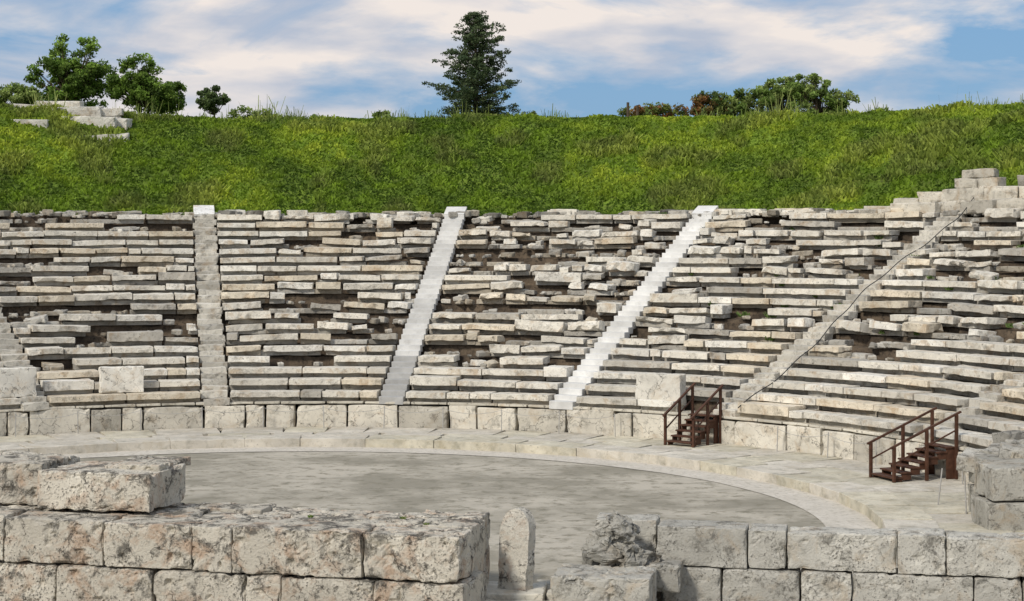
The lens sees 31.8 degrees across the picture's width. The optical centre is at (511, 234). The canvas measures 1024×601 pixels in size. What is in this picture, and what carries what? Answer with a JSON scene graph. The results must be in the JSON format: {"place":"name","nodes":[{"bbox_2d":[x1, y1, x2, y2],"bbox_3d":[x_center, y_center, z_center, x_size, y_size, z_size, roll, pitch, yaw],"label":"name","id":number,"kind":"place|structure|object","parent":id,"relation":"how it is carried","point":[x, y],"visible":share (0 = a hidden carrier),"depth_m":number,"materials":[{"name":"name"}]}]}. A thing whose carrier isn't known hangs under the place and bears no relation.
{"place":"outdoors","nodes":[
{"label":"outdoors","id":0,"kind":"place"},
{"bbox_2d":[13,402,849,457],"bbox_3d":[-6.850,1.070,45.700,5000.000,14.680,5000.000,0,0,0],"label":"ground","id":1,"kind":"structure","parent":0,"point":[296,406],"depth_m":67.57,"materials":[{"name":"brown soil"}]},
{"bbox_2d":[0,450,489,600],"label":"stage wall","id":2,"kind":"structure","parent":1,"relation":"on","point":[74,528],"depth_m":35.81,"materials":[{"name":"stone"}]},
{"bbox_2d":[0,399,975,482],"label":"podium wall","id":3,"kind":"structure","parent":1,"relation":"on","point":[743,431],"depth_m":64.92,"materials":[{"name":"stone"}]},
{"bbox_2d":[0,308,49,411],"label":"stone staircase","id":4,"kind":"structure","parent":3,"relation":"on","point":[12,355],"depth_m":67.00,"materials":[{"name":"stone"}]},
{"bbox_2d":[193,205,229,406],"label":"stone staircase","id":5,"kind":"structure","parent":3,"relation":"on","point":[213,374],"depth_m":73.12,"materials":[{"name":"stone"}]},
{"bbox_2d":[379,207,466,404],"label":"stone staircase","id":6,"kind":"structure","parent":3,"relation":"on","point":[397,385],"depth_m":73.39,"materials":[{"name":"stone"}]},
{"bbox_2d":[549,206,717,409],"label":"stone staircase","id":7,"kind":"structure","parent":3,"relation":"on","point":[622,324],"depth_m":71.04,"materials":[{"name":"stone"}]},
{"bbox_2d":[713,212,967,416],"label":"stone staircase","id":8,"kind":"structure","parent":3,"relation":"on","point":[812,336],"depth_m":66.50,"materials":[{"name":"stone"}]},
{"bbox_2d":[738,197,973,407],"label":"black cable","id":9,"kind":"object","parent":8,"relation":"on","point":[850,306],"visible":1,"depth_m":66.44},
{"bbox_2d":[913,374,1023,440],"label":"stone staircase","id":10,"kind":"structure","parent":3,"relation":"on","point":[994,394],"depth_m":55.05,"materials":[{"name":"stone"}]},
{"bbox_2d":[701,87,776,115],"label":"broadleaf tree","id":11,"kind":"object","parent":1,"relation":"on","point":[739,100],"visible":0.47,"depth_m":102.69,"materials":[{"name":"green plant"}]},
{"bbox_2d":[753,76,804,111],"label":"broadleaf tree","id":12,"kind":"object","parent":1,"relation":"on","point":[772,83],"visible":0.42,"depth_m":105.57,"materials":[{"name":"green plant"}]},
{"bbox_2d":[786,73,860,114],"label":"broadleaf tree","id":13,"kind":"object","parent":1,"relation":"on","point":[810,93],"visible":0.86,"depth_m":101.60,"materials":[{"name":"green plant"}]},
{"bbox_2d":[80,451,825,600],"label":"orchestra floor","id":14,"kind":"structure","parent":0,"point":[565,503],"depth_m":51.25,"materials":[{"name":"grey stone"}]},
{"bbox_2d":[63,447,879,528],"bbox_3d":[-6.850,7.285,50.765,32.400,0.011,22.268,0,0,0],"label":"gutter","id":15,"kind":"object","parent":14,"relation":"on","point":[828,512],"visible":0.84,"depth_m":55.99,"materials":[{"name":"beige stone"}]},
{"bbox_2d":[485,579,551,600],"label":"stone paving","id":16,"kind":"structure","parent":14,"relation":"on","point":[494,592],"depth_m":36.21,"materials":[{"name":"stone"}]},
{"bbox_2d":[498,507,535,590],"bbox_3d":[0.095,6.403,36.585,0.739,1.685,0.293,0,0,27],"label":"stone stele","id":17,"kind":"object","parent":16,"relation":"on","point":[517,541],"visible":1,"depth_m":36.46,"materials":[{"name":"stone"}]},
{"bbox_2d":[1,406,966,513],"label":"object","id":18,"kind":"object","parent":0,"point":[140,410],"visible":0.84,"depth_m":64.25,"materials":[{"name":"stone"}]},
{"bbox_2d":[0,427,1023,533],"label":"paved walkway","id":19,"kind":"structure","parent":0,"point":[882,502],"depth_m":59.11,"materials":[{"name":"stone"}]},
{"bbox_2d":[662,382,723,447],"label":"wooden staircase","id":20,"kind":"structure","parent":19,"relation":"on","point":[714,424],"depth_m":61.10,"materials":[{"name":"brown wood"}]},
{"bbox_2d":[867,407,961,482],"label":"wooden staircase","id":21,"kind":"structure","parent":19,"relation":"on","point":[927,451],"depth_m":52.30,"materials":[{"name":"brown wood"}]},
{"bbox_2d":[956,430,1023,531],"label":"retaining wall","id":22,"kind":"structure","parent":19,"relation":"on","point":[995,469],"depth_m":43.89,"materials":[{"name":"grey stone"}]},
{"bbox_2d":[0,215,1023,433],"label":"earth bank","id":23,"kind":"structure","parent":0,"point":[734,321],"depth_m":73.61,"materials":[{"name":"brown soil"}]},
{"bbox_2d":[0,208,1023,448],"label":"stone seating","id":24,"kind":"object","parent":23,"relation":"on","point":[253,375],"visible":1,"depth_m":70.19,"materials":[{"name":"stone"}]},
{"bbox_2d":[0,367,36,397],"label":"marble block","id":25,"kind":"structure","parent":24,"relation":"on","point":[18,382],"depth_m":64.34,"materials":[{"name":"white stone"}]},
{"bbox_2d":[99,366,143,392],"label":"marble block","id":26,"kind":"structure","parent":24,"relation":"on","point":[119,379],"depth_m":65.89,"materials":[{"name":"white stone"}]},
{"bbox_2d":[635,372,685,405],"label":"marble block","id":27,"kind":"structure","parent":24,"relation":"on","point":[664,386],"depth_m":63.25,"materials":[{"name":"white stone"}]},
{"bbox_2d":[0,208,1023,413],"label":"stone rubble","id":28,"kind":"object","parent":23,"relation":"on","point":[782,212],"visible":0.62,"depth_m":77.43,"materials":[{"name":"stone"}]},
{"bbox_2d":[13,212,1023,524],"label":"weeds","id":29,"kind":"object","parent":23,"relation":"on","point":[771,338],"visible":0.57,"depth_m":68.38,"materials":[{"name":"green plant"}]},
{"bbox_2d":[864,168,1023,213],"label":"ruined stone blocks","id":30,"kind":"structure","parent":23,"relation":"on","point":[985,188],"depth_m":73.81,"materials":[{"name":"stone"}]},
{"bbox_2d":[0,100,1023,215],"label":"grass hill","id":31,"kind":"structure","parent":0,"point":[448,168],"depth_m":86.86,"materials":[{"name":"green plant"}]},
{"bbox_2d":[0,81,41,104],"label":"broadleaf tree","id":32,"kind":"object","parent":31,"relation":"on","point":[20,92],"visible":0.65,"depth_m":103.50,"materials":[{"name":"green plant"}]},
{"bbox_2d":[23,33,119,107],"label":"broadleaf tree","id":33,"kind":"object","parent":31,"relation":"on","point":[81,81],"visible":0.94,"depth_m":101.50,"materials":[{"name":"green plant"}]},
{"bbox_2d":[11,101,132,141],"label":"stone slab pile","id":34,"kind":"object","parent":31,"relation":"on","point":[90,115],"visible":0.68,"depth_m":90.69,"materials":[{"name":"stone"}]},
{"bbox_2d":[104,52,186,114],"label":"broadleaf tree","id":35,"kind":"object","parent":31,"relation":"on","point":[143,85],"visible":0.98,"depth_m":99.48,"materials":[{"name":"green plant"}]},
{"bbox_2d":[195,85,230,116],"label":"shrub","id":36,"kind":"object","parent":31,"relation":"on","point":[210,100],"visible":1,"depth_m":99.60,"materials":[{"name":"green plant"}]},
{"bbox_2d":[227,105,253,118],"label":"shrub","id":37,"kind":"object","parent":31,"relation":"on","point":[248,111],"visible":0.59,"depth_m":97.86,"materials":[{"name":"green plant"}]},
{"bbox_2d":[251,108,271,117],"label":"shrub","id":38,"kind":"object","parent":31,"relation":"on","point":[256,112],"visible":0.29,"depth_m":97.72,"materials":[{"name":"green plant"}]},
{"bbox_2d":[372,109,391,117],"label":"shrub","id":39,"kind":"object","parent":31,"relation":"on","point":[385,112],"visible":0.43,"depth_m":97.76,"materials":[{"name":"green plant"}]},
{"bbox_2d":[422,11,530,117],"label":"conifer tree","id":40,"kind":"object","parent":31,"relation":"on","point":[477,73],"visible":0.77,"depth_m":105.46,"materials":[{"name":"green plant"}]},
{"bbox_2d":[26,85,1023,123],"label":"rim weeds","id":41,"kind":"object","parent":31,"relation":"on","point":[555,113],"visible":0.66,"depth_m":92.31,"materials":[{"name":"green plant"}]},
{"bbox_2d":[626,102,638,116],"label":"fence post","id":42,"kind":"object","parent":31,"relation":"on","point":[637,111],"visible":0.5,"depth_m":94.53,"materials":[{"name":"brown wood"}]},
{"bbox_2d":[617,102,689,116],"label":"shrub","id":43,"kind":"object","parent":31,"relation":"on","point":[659,109],"visible":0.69,"depth_m":100.58,"materials":[{"name":"green plant"}]},
{"bbox_2d":[690,90,732,115],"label":"shrub","id":44,"kind":"object","parent":31,"relation":"on","point":[702,101],"visible":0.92,"depth_m":101.90,"materials":[{"name":"green plant"}]},
{"bbox_2d":[0,0,1023,118],"label":"sky","id":45,"kind":"structure","parent":0,"point":[342,58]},
{"bbox_2d":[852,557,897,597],"bbox_3d":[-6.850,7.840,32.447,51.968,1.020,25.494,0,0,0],"label":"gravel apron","id":46,"kind":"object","parent":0,"point":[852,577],"visible":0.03,"depth_m":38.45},
{"bbox_2d":[550,512,1023,600],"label":"stone block wall","id":47,"kind":"structure","parent":46,"relation":"on","point":[706,560],"depth_m":36.74,"materials":[{"name":"grey stone"}]},
{"bbox_2d":[581,510,661,567],"bbox_3d":[2.273,6.396,37.209,1.669,1.309,1.006,0,0,0],"label":"eroded boulder","id":48,"kind":"object","parent":47,"relation":"on","point":[612,543],"visible":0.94,"depth_m":36.95,"materials":[{"name":"grey stone"}]}
]}

